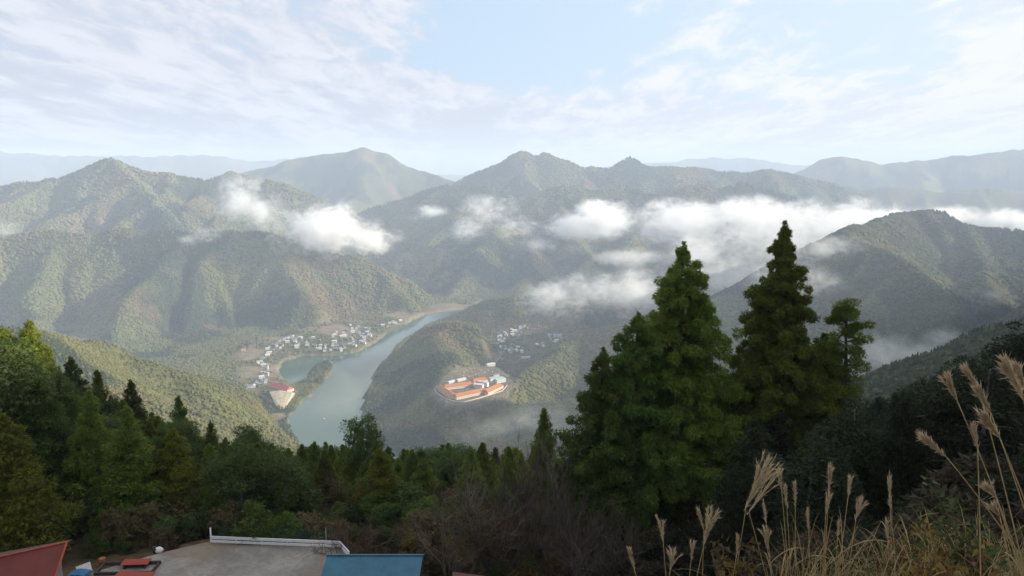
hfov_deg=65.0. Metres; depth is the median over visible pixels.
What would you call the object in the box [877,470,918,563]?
pampas stalk
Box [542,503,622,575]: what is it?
bare tree
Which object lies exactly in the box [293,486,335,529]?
leafy bush
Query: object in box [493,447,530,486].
cedar tree
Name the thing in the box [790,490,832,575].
pampas stalk
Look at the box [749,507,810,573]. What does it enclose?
pampas stalk
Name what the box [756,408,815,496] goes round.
cedar tree
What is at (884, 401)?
cedar tree
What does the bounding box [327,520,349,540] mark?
leafy bush
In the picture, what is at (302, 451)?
cedar tree
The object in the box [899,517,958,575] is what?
leafy sprig
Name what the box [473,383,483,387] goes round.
pale building
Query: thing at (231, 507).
leafy bush
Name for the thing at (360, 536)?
leafy bush
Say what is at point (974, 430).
pampas stalk
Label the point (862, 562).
rough grass
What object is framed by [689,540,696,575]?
pampas stalk
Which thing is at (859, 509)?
pampas stalk
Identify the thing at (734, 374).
cedar tree
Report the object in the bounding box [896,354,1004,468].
broadleaf tree
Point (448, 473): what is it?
broadleaf tree
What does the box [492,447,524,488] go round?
cedar tree
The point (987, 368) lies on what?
broadleaf tree
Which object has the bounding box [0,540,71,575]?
red roofed shed
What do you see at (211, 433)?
cedar tree
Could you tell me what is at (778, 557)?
leafy bush
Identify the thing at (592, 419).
cedar tree
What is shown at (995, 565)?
rough grass
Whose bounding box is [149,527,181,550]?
leafy bush
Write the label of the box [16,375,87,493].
cedar tree
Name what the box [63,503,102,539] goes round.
leafy bush
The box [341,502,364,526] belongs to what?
leafy bush
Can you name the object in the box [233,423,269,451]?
broadleaf tree
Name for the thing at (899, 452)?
cedar tree
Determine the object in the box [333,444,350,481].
cedar tree
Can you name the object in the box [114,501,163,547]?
leafy bush
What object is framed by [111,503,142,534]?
leafy bush
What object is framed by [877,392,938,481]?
cedar tree
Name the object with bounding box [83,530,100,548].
leafy bush
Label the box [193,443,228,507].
cedar tree
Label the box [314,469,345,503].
leafy bush
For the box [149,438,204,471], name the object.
broadleaf tree
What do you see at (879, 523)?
leafy bush
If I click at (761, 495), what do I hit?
pampas stalk
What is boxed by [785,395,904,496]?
broadleaf tree
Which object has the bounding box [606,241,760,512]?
cedar tree
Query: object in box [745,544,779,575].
leafy bush
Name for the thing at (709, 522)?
pampas stalk
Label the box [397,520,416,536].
leafy bush
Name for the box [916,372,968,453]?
cedar tree
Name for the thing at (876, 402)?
cedar tree
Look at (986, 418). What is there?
pampas stalk
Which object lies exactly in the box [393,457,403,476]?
cedar tree
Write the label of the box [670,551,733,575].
leafy bush
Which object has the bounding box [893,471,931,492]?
leafy bush
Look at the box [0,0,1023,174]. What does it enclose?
sky
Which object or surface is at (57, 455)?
broadleaf tree
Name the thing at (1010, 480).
leafy bush
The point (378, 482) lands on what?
cedar tree
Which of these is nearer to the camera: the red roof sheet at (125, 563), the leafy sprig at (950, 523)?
the leafy sprig at (950, 523)
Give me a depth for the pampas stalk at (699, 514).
5.40 m
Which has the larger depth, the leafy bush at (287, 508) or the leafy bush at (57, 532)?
the leafy bush at (287, 508)
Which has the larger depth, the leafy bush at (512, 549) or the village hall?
the village hall
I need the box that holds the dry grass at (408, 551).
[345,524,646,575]
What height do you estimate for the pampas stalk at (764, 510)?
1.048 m
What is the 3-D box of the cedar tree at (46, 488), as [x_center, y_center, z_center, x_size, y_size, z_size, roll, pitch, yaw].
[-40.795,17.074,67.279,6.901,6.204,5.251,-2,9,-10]
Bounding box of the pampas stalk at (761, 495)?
[747,468,804,574]
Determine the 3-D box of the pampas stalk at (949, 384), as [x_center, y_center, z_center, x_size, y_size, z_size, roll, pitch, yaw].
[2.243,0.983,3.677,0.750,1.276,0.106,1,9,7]
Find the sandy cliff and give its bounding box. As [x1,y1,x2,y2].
[269,390,294,408]
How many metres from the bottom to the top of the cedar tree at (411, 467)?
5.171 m
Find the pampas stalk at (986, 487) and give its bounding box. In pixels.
[978,479,1023,575]
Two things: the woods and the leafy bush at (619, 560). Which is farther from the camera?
the woods
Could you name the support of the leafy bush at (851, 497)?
on the ground at (984, 189)
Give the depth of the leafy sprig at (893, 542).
4.67 m
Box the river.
[279,309,463,459]
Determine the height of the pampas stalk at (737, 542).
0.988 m
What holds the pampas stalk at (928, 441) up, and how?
on the ground at (984, 189)
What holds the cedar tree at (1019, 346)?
on the ground at (984, 189)
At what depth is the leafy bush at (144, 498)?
68.57 m
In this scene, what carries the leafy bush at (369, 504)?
on the ground at (984, 189)
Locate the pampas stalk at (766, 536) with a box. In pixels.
[759,525,785,575]
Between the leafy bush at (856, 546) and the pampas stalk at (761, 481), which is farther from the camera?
the leafy bush at (856, 546)
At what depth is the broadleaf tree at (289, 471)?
70.02 m
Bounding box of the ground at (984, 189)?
[0,147,1023,575]
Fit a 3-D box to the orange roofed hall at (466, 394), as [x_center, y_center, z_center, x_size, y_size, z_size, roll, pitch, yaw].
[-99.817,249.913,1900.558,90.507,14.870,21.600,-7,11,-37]
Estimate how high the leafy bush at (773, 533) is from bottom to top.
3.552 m
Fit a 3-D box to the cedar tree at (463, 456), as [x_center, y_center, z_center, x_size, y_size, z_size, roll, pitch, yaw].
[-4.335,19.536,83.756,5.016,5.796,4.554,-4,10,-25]
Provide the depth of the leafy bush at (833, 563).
29.26 m
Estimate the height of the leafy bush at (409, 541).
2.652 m
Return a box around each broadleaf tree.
[0,338,76,474]
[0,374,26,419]
[8,425,58,474]
[31,423,98,479]
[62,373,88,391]
[68,385,118,420]
[87,413,138,452]
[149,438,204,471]
[165,417,206,455]
[200,436,279,518]
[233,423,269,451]
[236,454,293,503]
[239,455,316,515]
[260,445,307,482]
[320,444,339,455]
[338,412,385,486]
[408,445,451,474]
[433,456,480,487]
[436,442,493,483]
[737,431,871,547]
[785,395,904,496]
[817,399,887,477]
[888,380,926,403]
[889,380,934,400]
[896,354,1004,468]
[897,376,930,413]
[907,355,1023,474]
[932,362,965,382]
[938,348,1023,416]
[974,320,1023,379]
[981,331,1023,357]
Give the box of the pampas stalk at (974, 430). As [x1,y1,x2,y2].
[922,420,980,575]
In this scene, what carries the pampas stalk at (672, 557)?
on the ground at (984, 189)
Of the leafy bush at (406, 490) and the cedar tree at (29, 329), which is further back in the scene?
the cedar tree at (29, 329)
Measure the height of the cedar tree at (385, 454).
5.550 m
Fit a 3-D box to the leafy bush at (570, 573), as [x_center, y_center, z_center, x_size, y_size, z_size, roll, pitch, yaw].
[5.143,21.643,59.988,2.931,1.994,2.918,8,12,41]
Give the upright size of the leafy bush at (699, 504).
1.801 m
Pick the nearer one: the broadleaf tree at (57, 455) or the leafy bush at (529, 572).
the leafy bush at (529, 572)
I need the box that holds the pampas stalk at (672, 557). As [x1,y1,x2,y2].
[666,545,681,575]
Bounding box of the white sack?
[155,547,163,553]
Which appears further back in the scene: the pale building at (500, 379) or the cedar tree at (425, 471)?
the pale building at (500, 379)
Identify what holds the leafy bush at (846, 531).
on the ground at (984, 189)
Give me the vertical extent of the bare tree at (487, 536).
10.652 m
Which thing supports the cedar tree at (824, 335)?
on the ground at (984, 189)
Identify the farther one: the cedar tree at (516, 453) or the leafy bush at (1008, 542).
the cedar tree at (516, 453)
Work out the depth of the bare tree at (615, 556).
57.52 m
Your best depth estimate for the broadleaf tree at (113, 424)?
75.60 m
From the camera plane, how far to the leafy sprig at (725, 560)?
5.27 m
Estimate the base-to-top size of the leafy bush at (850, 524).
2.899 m
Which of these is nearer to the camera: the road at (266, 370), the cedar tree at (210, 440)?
the cedar tree at (210, 440)
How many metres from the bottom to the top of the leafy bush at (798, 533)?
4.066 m
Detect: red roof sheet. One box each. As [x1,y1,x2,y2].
[115,571,155,575]
[120,558,151,568]
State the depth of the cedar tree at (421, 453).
85.71 m
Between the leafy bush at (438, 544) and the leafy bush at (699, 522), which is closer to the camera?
the leafy bush at (699, 522)
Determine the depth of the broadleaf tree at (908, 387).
98.85 m
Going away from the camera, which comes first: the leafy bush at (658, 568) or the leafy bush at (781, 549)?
the leafy bush at (781, 549)
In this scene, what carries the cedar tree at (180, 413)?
on the ground at (984, 189)
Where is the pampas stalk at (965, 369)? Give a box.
[959,362,1023,575]
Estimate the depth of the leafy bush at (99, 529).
65.92 m
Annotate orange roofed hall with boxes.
[438,386,454,398]
[442,381,472,389]
[453,388,484,399]
[470,377,487,383]
[482,383,503,394]
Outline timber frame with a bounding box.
[93,560,160,575]
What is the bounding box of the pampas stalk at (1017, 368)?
[1011,358,1023,389]
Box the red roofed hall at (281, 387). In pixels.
[268,382,293,391]
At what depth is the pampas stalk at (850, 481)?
5.27 m
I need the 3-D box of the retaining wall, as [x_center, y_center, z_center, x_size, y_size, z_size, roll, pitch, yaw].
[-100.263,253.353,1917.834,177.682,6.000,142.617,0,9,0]
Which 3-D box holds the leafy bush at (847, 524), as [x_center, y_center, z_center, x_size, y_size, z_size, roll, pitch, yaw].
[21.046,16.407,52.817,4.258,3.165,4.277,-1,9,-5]
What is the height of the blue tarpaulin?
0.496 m
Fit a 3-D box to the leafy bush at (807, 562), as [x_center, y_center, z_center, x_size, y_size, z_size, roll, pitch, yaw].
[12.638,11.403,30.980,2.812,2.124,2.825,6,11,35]
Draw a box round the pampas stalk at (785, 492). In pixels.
[783,483,831,575]
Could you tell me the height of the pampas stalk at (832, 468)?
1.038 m
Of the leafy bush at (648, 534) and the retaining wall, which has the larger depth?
the retaining wall
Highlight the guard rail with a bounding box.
[210,536,349,553]
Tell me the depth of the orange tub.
59.75 m
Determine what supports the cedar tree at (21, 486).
on the ground at (984, 189)
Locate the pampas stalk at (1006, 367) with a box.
[995,351,1023,400]
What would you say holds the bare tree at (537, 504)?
on the ground at (984, 189)
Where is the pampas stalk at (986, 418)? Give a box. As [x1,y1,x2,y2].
[974,405,1023,498]
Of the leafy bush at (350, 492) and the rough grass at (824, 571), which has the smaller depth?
the rough grass at (824, 571)
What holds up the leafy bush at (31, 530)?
on the ground at (984, 189)
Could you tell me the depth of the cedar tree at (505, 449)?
96.47 m
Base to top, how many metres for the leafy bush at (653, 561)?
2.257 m
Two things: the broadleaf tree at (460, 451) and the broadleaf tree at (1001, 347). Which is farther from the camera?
the broadleaf tree at (460, 451)
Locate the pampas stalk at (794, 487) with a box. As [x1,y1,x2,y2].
[792,480,822,574]
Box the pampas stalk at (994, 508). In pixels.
[983,500,1012,575]
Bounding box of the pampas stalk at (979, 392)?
[969,381,1023,558]
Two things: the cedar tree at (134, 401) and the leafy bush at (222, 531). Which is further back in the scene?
the cedar tree at (134, 401)
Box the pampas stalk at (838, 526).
[829,520,840,573]
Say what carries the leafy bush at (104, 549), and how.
on the ground at (984, 189)
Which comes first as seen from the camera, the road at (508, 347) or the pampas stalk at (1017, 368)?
the pampas stalk at (1017, 368)
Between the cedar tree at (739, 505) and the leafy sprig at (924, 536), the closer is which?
the leafy sprig at (924, 536)
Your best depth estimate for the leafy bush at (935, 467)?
58.80 m
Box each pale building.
[455,377,465,381]
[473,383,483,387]
[477,380,488,386]
[487,376,495,382]
[495,376,505,382]
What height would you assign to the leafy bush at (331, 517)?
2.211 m
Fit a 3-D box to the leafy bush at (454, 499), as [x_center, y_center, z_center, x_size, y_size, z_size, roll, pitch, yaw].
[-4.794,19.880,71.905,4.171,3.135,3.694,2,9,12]
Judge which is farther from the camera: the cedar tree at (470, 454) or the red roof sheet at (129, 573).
the cedar tree at (470, 454)
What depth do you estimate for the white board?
58.73 m
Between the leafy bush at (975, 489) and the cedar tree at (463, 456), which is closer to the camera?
the leafy bush at (975, 489)
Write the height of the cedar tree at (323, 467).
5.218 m
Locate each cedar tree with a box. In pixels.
[0,327,19,354]
[0,412,85,551]
[11,336,51,380]
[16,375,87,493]
[17,319,63,375]
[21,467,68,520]
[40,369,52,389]
[48,356,61,372]
[49,370,95,428]
[60,389,115,511]
[63,356,90,394]
[89,405,175,524]
[90,370,118,408]
[97,432,144,519]
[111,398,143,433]
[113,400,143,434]
[120,379,149,431]
[139,421,159,462]
[144,427,215,519]
[145,436,199,516]
[146,422,168,487]
[147,411,155,419]
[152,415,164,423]
[152,419,159,431]
[166,395,198,461]
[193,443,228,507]
[194,438,218,476]
[200,421,218,455]
[216,442,239,492]
[222,437,231,451]
[237,442,280,508]
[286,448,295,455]
[296,444,307,473]
[302,441,321,478]
[308,449,347,501]
[322,441,328,449]
[327,444,337,466]
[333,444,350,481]
[337,451,361,493]
[350,448,402,513]
[354,457,371,493]
[382,450,399,481]
[385,446,394,458]
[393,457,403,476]
[395,449,416,478]
[398,448,406,463]
[399,449,420,484]
[408,458,442,502]
[409,448,440,482]
[443,442,453,459]
[452,448,487,503]
[452,448,489,486]
[475,442,497,487]
[490,447,499,469]
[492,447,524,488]
[492,457,518,503]
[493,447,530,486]
[495,446,509,469]
[516,453,528,479]
[522,408,566,508]
[536,347,666,553]
[555,311,715,544]
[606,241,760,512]
[693,416,784,559]
[695,372,759,508]
[698,429,782,573]
[709,220,860,463]
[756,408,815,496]
[781,332,881,454]
[856,398,930,526]
[867,396,887,412]
[868,397,887,435]
[874,392,901,429]
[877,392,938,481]
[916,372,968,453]
[963,336,1023,463]
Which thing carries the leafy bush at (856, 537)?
on the ground at (984, 189)
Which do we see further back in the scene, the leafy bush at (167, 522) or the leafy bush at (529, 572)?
the leafy bush at (167, 522)
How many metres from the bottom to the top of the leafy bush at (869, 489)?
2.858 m
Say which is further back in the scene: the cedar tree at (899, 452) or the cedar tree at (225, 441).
the cedar tree at (225, 441)
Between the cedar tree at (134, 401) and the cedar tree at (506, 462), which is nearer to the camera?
the cedar tree at (506, 462)
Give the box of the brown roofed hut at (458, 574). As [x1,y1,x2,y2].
[452,572,481,575]
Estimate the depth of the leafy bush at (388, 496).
73.76 m
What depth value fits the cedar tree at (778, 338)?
67.07 m
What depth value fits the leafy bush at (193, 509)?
69.43 m
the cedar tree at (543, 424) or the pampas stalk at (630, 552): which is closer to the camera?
the pampas stalk at (630, 552)
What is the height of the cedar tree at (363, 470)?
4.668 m
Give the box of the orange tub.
[98,557,105,564]
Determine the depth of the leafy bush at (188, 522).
64.10 m
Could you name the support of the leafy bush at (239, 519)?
on the ground at (984, 189)
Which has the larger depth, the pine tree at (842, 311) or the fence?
the pine tree at (842, 311)
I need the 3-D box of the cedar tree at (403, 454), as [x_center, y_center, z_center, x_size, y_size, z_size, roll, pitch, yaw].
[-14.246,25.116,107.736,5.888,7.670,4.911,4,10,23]
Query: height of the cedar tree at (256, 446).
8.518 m
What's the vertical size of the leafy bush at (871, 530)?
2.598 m
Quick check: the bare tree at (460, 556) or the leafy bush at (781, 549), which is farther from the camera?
the bare tree at (460, 556)
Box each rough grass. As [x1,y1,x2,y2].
[671,498,1006,575]
[737,517,975,575]
[813,502,1023,575]
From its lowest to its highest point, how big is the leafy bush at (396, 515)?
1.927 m
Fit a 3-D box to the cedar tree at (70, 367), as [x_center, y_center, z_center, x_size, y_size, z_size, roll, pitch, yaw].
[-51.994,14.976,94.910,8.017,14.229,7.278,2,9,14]
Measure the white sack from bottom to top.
0.536 m
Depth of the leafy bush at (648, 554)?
58.72 m
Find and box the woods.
[0,150,1023,461]
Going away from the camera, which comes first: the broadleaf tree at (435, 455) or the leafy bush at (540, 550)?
the leafy bush at (540, 550)
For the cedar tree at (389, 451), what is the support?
on the ground at (984, 189)
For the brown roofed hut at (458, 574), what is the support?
on the ground at (984, 189)
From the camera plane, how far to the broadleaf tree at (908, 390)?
91.97 m
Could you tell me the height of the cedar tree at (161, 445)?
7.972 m
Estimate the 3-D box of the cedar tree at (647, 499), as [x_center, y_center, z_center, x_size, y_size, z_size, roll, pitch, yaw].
[10.034,11.609,66.752,12.980,19.884,10.781,0,9,0]
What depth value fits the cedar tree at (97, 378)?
92.62 m
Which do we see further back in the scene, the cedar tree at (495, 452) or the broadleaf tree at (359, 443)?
the cedar tree at (495, 452)
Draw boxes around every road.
[258,323,402,381]
[495,319,527,362]
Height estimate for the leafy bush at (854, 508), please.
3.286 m
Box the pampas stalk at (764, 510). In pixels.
[762,499,771,575]
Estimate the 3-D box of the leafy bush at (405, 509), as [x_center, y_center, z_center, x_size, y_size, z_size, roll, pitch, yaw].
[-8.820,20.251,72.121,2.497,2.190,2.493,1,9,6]
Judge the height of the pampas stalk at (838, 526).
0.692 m
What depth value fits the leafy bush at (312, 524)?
65.92 m
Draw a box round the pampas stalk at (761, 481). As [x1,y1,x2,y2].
[672,449,784,575]
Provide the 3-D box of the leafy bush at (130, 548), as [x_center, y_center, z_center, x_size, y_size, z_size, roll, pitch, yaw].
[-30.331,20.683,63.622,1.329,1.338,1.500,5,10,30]
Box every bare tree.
[329,506,411,553]
[394,447,531,574]
[400,466,564,575]
[408,481,498,575]
[450,422,599,566]
[506,434,582,566]
[534,475,619,575]
[534,487,665,575]
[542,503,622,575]
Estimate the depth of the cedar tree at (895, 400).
81.11 m
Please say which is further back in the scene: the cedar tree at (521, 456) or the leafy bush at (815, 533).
the cedar tree at (521, 456)
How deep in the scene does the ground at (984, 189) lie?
3188.91 m
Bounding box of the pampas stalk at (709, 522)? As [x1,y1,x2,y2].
[697,504,721,575]
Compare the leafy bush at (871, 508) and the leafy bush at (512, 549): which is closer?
the leafy bush at (871, 508)
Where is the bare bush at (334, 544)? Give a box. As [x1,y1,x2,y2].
[303,516,359,558]
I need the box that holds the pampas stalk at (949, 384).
[936,370,1023,574]
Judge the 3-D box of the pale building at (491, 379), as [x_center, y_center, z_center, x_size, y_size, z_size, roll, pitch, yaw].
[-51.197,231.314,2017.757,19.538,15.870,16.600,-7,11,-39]
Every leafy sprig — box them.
[702,533,769,575]
[857,522,954,575]
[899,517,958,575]
[900,529,1001,575]
[909,475,1023,575]
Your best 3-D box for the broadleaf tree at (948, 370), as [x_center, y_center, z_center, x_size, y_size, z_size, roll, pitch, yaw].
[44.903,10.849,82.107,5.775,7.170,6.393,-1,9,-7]
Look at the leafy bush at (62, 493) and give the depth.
68.11 m
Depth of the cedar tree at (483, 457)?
86.79 m
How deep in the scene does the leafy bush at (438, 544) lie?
66.44 m
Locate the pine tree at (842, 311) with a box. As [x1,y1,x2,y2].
[821,297,875,428]
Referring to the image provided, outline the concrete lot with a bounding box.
[88,542,343,575]
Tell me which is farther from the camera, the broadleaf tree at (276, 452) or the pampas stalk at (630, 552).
the broadleaf tree at (276, 452)
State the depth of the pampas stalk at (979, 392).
3.41 m
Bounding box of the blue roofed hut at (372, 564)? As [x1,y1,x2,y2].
[321,554,423,575]
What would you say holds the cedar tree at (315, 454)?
on the ground at (984, 189)
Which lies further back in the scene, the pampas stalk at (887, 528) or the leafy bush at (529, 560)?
the leafy bush at (529, 560)
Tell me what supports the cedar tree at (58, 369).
on the ground at (984, 189)
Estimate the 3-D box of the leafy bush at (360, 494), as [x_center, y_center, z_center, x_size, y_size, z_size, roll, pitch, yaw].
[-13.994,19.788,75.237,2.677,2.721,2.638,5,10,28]
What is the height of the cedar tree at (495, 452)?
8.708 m
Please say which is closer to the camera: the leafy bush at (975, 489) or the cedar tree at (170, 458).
the leafy bush at (975, 489)
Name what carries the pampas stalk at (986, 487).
on the ground at (984, 189)
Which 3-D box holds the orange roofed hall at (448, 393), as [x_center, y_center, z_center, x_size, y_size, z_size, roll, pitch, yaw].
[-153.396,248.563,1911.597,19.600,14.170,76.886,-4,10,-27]
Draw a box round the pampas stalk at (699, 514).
[695,507,704,575]
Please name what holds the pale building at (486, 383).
on the ground at (984, 189)
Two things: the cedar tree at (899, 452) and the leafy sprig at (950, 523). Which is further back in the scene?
the cedar tree at (899, 452)
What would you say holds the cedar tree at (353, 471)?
on the ground at (984, 189)
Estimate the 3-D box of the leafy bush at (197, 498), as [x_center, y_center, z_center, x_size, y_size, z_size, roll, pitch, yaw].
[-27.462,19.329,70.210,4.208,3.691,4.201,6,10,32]
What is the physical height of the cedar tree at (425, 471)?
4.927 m
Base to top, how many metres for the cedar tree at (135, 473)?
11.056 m
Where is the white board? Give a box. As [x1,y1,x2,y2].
[76,562,92,570]
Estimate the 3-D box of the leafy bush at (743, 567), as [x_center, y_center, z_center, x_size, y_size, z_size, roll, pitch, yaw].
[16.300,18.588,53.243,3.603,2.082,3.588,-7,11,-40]
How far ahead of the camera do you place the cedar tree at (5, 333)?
97.86 m
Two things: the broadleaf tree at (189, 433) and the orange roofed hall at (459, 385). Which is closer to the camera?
the broadleaf tree at (189, 433)
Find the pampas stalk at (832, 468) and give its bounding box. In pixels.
[824,462,897,575]
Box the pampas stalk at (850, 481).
[805,475,854,573]
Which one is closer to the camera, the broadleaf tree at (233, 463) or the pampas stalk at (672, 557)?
the pampas stalk at (672, 557)
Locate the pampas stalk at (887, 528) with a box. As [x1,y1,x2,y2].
[853,517,945,567]
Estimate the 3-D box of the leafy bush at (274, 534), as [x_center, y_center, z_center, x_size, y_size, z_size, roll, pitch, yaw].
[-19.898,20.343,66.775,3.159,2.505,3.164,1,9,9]
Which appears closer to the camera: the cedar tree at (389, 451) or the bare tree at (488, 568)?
the bare tree at (488, 568)
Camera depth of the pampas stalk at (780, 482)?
5.48 m
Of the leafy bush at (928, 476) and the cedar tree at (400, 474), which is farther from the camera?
the cedar tree at (400, 474)
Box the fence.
[217,525,338,543]
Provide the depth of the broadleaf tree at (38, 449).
69.67 m
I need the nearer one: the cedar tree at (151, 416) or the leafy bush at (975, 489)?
the leafy bush at (975, 489)
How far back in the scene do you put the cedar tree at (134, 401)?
95.97 m
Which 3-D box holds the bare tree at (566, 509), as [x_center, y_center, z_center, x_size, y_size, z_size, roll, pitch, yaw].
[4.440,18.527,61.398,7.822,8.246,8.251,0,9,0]
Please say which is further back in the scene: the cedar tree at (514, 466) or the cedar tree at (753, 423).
the cedar tree at (514, 466)
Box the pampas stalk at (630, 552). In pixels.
[626,546,635,573]
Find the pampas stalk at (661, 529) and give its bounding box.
[656,515,665,574]
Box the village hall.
[485,362,495,365]
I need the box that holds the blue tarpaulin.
[67,568,91,575]
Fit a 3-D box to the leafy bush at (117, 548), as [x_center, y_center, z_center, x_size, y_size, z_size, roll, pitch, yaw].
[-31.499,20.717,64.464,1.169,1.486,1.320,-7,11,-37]
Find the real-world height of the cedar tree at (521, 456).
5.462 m
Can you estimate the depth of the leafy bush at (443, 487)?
77.40 m
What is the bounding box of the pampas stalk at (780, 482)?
[758,468,792,575]
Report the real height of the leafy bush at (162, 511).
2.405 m
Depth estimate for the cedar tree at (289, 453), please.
101.97 m
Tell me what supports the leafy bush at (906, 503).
on the ground at (984, 189)
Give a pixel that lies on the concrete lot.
(217, 559)
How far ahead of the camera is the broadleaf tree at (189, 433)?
87.38 m
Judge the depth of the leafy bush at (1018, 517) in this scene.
20.74 m
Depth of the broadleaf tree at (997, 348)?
99.24 m
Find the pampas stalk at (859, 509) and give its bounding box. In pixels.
[808,494,868,574]
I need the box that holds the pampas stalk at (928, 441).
[915,428,1023,559]
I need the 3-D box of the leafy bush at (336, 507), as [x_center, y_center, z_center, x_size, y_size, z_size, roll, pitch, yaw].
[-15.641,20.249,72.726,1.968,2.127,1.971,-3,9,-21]
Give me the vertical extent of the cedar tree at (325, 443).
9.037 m
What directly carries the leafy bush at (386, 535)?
on the ground at (984, 189)
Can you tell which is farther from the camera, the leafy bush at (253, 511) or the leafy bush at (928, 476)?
the leafy bush at (253, 511)
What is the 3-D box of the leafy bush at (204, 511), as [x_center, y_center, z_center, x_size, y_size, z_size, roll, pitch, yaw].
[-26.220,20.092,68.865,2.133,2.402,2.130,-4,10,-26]
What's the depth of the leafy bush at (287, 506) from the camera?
70.72 m
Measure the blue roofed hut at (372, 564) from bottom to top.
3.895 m
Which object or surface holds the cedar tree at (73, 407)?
on the ground at (984, 189)
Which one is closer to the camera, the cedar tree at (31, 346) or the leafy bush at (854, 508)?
the leafy bush at (854, 508)
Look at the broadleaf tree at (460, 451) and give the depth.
92.53 m
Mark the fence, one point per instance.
(279, 536)
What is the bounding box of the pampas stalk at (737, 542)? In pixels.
[733,533,739,575]
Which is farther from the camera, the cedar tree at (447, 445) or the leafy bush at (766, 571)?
the cedar tree at (447, 445)
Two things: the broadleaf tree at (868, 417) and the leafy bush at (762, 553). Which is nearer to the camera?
the leafy bush at (762, 553)
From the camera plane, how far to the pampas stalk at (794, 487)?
5.60 m
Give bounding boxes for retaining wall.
[434,385,506,401]
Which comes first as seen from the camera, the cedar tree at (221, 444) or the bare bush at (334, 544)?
the bare bush at (334, 544)
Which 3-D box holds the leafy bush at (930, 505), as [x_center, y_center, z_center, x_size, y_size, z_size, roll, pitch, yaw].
[12.525,7.480,23.307,4.822,3.534,4.215,6,11,34]
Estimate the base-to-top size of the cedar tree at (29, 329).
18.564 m
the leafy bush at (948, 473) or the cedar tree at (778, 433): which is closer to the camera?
the leafy bush at (948, 473)
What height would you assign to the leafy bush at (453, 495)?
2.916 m
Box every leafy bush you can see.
[16,514,52,548]
[31,517,71,547]
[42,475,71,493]
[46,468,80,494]
[50,487,93,521]
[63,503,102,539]
[82,533,111,558]
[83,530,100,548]
[87,509,113,533]
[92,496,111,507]
[99,506,137,545]
[109,491,146,518]
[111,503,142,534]
[112,537,126,553]
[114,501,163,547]
[118,490,172,530]
[119,541,139,555]
[149,515,190,548]
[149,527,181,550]
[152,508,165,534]
[156,484,206,527]
[173,512,202,543]
[176,488,224,517]
[185,511,217,540]
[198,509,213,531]
[203,498,239,538]
[206,511,238,535]
[219,519,239,536]
[223,511,257,540]
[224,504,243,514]
[230,499,277,541]
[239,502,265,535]
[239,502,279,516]
[264,518,289,541]
[269,511,304,542]
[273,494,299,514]
[273,497,305,526]
[286,510,334,542]
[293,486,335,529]
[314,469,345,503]
[322,512,340,533]
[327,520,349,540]
[328,501,347,520]
[336,523,369,545]
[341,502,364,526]
[344,477,367,505]
[350,485,376,508]
[356,492,381,523]
[365,501,396,530]
[371,525,400,551]
[376,492,399,516]
[385,502,406,524]
[392,480,429,511]
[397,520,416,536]
[398,526,432,553]
[400,503,422,522]
[401,507,446,542]
[404,495,455,531]
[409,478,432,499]
[414,545,451,575]
[435,480,452,494]
[435,490,477,519]
[436,487,458,506]
[436,535,458,551]
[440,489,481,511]
[443,552,475,575]
[499,538,522,560]
[508,560,544,575]
[515,553,540,575]
[533,543,548,555]
[545,551,576,575]
[565,563,589,575]
[592,557,645,575]
[605,556,629,570]
[627,560,671,575]
[629,535,678,563]
[637,525,667,555]
[643,518,666,536]
[647,550,663,563]
[653,520,715,557]
[653,545,696,575]
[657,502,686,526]
[660,544,735,575]
[670,507,698,531]
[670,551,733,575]
[676,535,702,555]
[687,502,708,518]
[696,518,713,532]
[728,550,756,575]
[729,520,791,558]
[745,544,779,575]
[754,531,822,575]
[754,567,784,575]
[769,521,835,548]
[769,538,817,575]
[778,527,832,575]
[784,539,833,575]
[806,551,863,575]
[808,538,876,575]
[811,544,885,575]
[813,482,867,505]
[818,518,860,530]
[818,528,887,561]
[820,529,860,546]
[828,501,871,526]
[833,520,861,539]
[853,501,885,526]
[853,525,889,548]
[854,478,888,505]
[856,517,876,539]
[862,481,1012,564]
[865,500,910,537]
[886,489,927,515]
[892,512,1014,568]
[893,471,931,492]
[894,480,969,540]
[911,452,1023,507]
[926,451,964,473]
[926,481,1020,550]
[957,471,1023,513]
[969,453,1015,474]
[985,500,1023,573]
[990,443,1023,507]
[996,536,1023,549]

